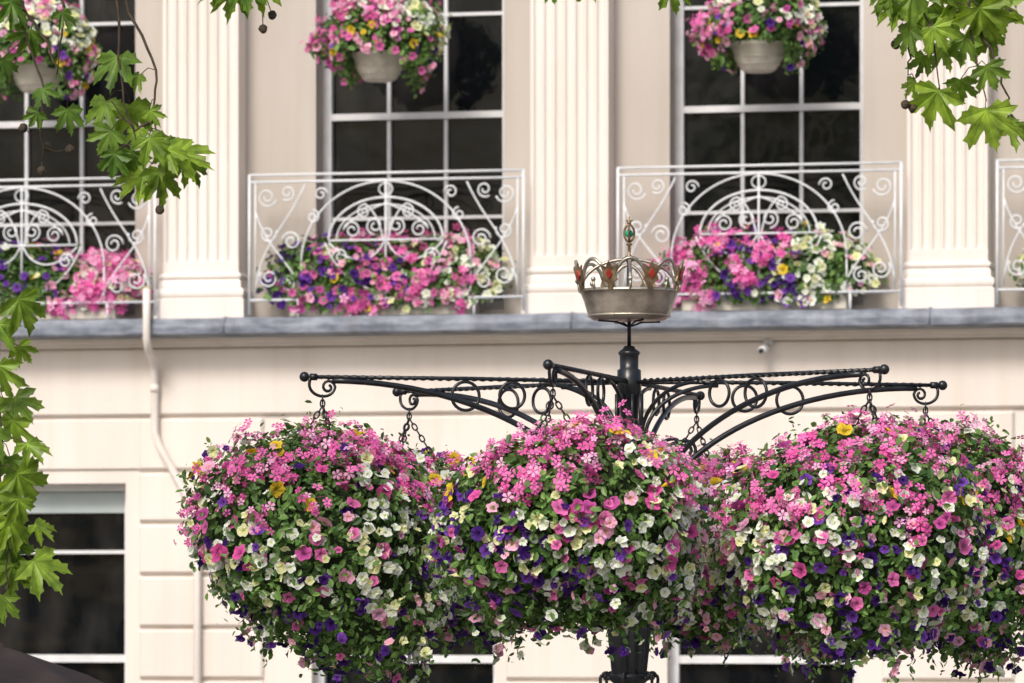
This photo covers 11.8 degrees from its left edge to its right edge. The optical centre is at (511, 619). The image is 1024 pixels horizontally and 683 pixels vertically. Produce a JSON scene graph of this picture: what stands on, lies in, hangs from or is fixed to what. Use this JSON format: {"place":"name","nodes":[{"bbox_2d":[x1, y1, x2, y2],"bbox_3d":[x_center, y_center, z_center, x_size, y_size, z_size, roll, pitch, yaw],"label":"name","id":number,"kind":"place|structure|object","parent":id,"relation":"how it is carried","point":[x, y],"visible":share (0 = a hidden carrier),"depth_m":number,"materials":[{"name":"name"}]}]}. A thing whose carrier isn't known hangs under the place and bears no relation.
{"place":"outdoors","nodes":[
{"label":"outdoors","id":0,"kind":"place"},
{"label":"pavement","id":1,"kind":"structure","parent":0,"visible":0},
{"bbox_2d":[0,642,103,682],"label":"parasol","id":2,"kind":"object","parent":1,"relation":"on","point":[16,666],"visible":1,"depth_m":19.83,"materials":[{"name":"brown fabric"}]},
{"bbox_2d":[0,0,281,626],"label":"plane tree","id":3,"kind":"object","parent":1,"relation":"on","point":[174,157],"visible":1,"depth_m":15.51,"materials":[{"name":"green plant"}]},
{"bbox_2d":[0,0,1023,682],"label":"stucco townhouse","id":4,"kind":"structure","parent":1,"relation":"on","point":[570,106],"depth_m":32.99,"materials":[{"name":"paint"}]},
{"bbox_2d":[0,0,101,102],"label":"hanging flower bowl","id":5,"kind":"object","parent":4,"relation":"on","point":[75,50],"visible":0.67,"depth_m":32.97,"materials":[{"name":"multicoloured metal"}]},
{"bbox_2d":[0,236,153,320],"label":"balcony flower box","id":6,"kind":"object","parent":4,"relation":"on","point":[81,280],"visible":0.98,"depth_m":33.38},
{"bbox_2d":[0,177,156,318],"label":"balcony railing","id":7,"kind":"object","parent":4,"relation":"on","point":[22,246],"visible":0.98,"depth_m":33.33,"materials":[{"name":"white metal"}]},
{"bbox_2d":[299,0,452,98],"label":"hanging flower bowl","id":8,"kind":"object","parent":4,"relation":"on","point":[381,41],"visible":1,"depth_m":32.46,"materials":[{"name":"multicoloured metal"}]},
{"bbox_2d":[248,169,524,316],"bbox_3d":[-0.836,-2.489,32.877,1.886,0.958,0.019,0,0,12],"label":"balcony railing","id":9,"kind":"object","parent":4,"relation":"on","point":[385,196],"visible":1,"depth_m":32.87,"materials":[{"name":"white metal"}]},
{"bbox_2d":[256,223,518,316],"bbox_3d":[-0.837,-2.291,33.047,1.816,0.691,0.612,0,0,12],"label":"balcony flower box","id":10,"kind":"object","parent":4,"relation":"attached to","point":[322,300],"visible":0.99,"depth_m":32.90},
{"bbox_2d":[0,0,859,682],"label":"window glass","id":11,"kind":"structure","parent":4,"relation":"in","point":[89,616],"depth_m":33.36,"materials":[{"name":"black glass"}]},
{"bbox_2d":[0,0,863,682],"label":"window frames","id":12,"kind":"structure","parent":4,"relation":"in","point":[329,117],"depth_m":33.25,"materials":[{"name":"white paint"}]},
{"bbox_2d":[686,0,827,76],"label":"hanging flower bowl","id":13,"kind":"object","parent":4,"relation":"on","point":[752,36],"visible":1,"depth_m":31.93,"materials":[{"name":"multicoloured metal"}]},
{"bbox_2d":[617,161,902,308],"bbox_3d":[1.606,-2.489,32.340,1.887,0.958,0.022,0,0,13],"label":"balcony railing","id":14,"kind":"object","parent":4,"relation":"on","point":[758,174],"visible":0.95,"depth_m":32.32,"materials":[{"name":"white metal"}]},
{"bbox_2d":[758,338,772,353],"bbox_3d":[1.649,-1.783,32.332,0.063,0.114,0.190,0,0,17],"label":"security camera","id":15,"kind":"object","parent":4,"relation":"attached to","point":[765,347],"visible":1,"depth_m":32.30,"materials":[{"name":"white paint"}]},
{"bbox_2d":[647,218,887,310],"bbox_3d":[1.652,-2.311,32.492,1.606,0.647,0.628,0,0,12],"label":"balcony flower box","id":16,"kind":"object","parent":4,"relation":"on","point":[778,278],"visible":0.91,"depth_m":32.33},
{"bbox_2d":[996,159,1023,303],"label":"balcony railing","id":17,"kind":"object","parent":4,"relation":"on","point":[998,167],"visible":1,"depth_m":31.99,"materials":[{"name":"white metal"}]},
{"bbox_2d":[1009,248,1023,287],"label":"balcony flower box","id":18,"kind":"object","parent":4,"relation":"on","point":[1020,271],"visible":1,"depth_m":32.09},
{"bbox_2d":[292,217,946,682],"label":"flower basket stand","id":19,"kind":"object","parent":1,"relation":"on","point":[628,303],"visible":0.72,"depth_m":17.52,"materials":[{"name":"black metal"}]},
{"bbox_2d":[173,400,464,682],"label":"hanging flower basket","id":20,"kind":"object","parent":19,"relation":"hanging from","point":[317,539],"visible":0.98,"depth_m":17.04,"materials":[{"name":"pink plant"}]},
{"bbox_2d":[381,441,540,669],"bbox_3d":[-0.253,-0.236,18.386,0.841,0.843,0.844,0,0,-44],"label":"hanging flower basket","id":21,"kind":"object","parent":19,"relation":"hanging from","point":[461,628],"visible":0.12,"depth_m":18.24,"materials":[{"name":"pink plant"}]},
{"bbox_2d":[420,399,713,661],"bbox_3d":[0.186,-0.295,16.535,0.984,0.870,0.919,0,0,0],"label":"hanging flower basket","id":22,"kind":"object","parent":19,"relation":"hanging from","point":[593,530],"visible":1,"depth_m":16.27,"materials":[{"name":"pink plant"}]},
{"bbox_2d":[649,438,771,666],"bbox_3d":[0.684,-0.251,18.657,0.796,0.860,0.798,0,0,-37],"label":"hanging flower basket","id":23,"kind":"object","parent":19,"relation":"hanging from","point":[714,623],"visible":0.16,"depth_m":18.58,"materials":[{"name":"pink plant"}]},
{"bbox_2d":[696,403,997,682],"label":"hanging flower basket","id":24,"kind":"object","parent":19,"relation":"hanging from","point":[858,537],"visible":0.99,"depth_m":16.53,"materials":[{"name":"pink plant"}]},
{"bbox_2d":[887,404,1023,682],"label":"hanging flower basket","id":25,"kind":"object","parent":19,"relation":"hanging from","point":[987,629],"visible":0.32,"depth_m":17.69,"materials":[{"name":"pink plant"}]},
{"bbox_2d":[545,0,1023,153],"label":"plane tree","id":26,"kind":"object","parent":1,"relation":"on","point":[987,21],"visible":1,"depth_m":15.47,"materials":[{"name":"green plant"}]}
]}

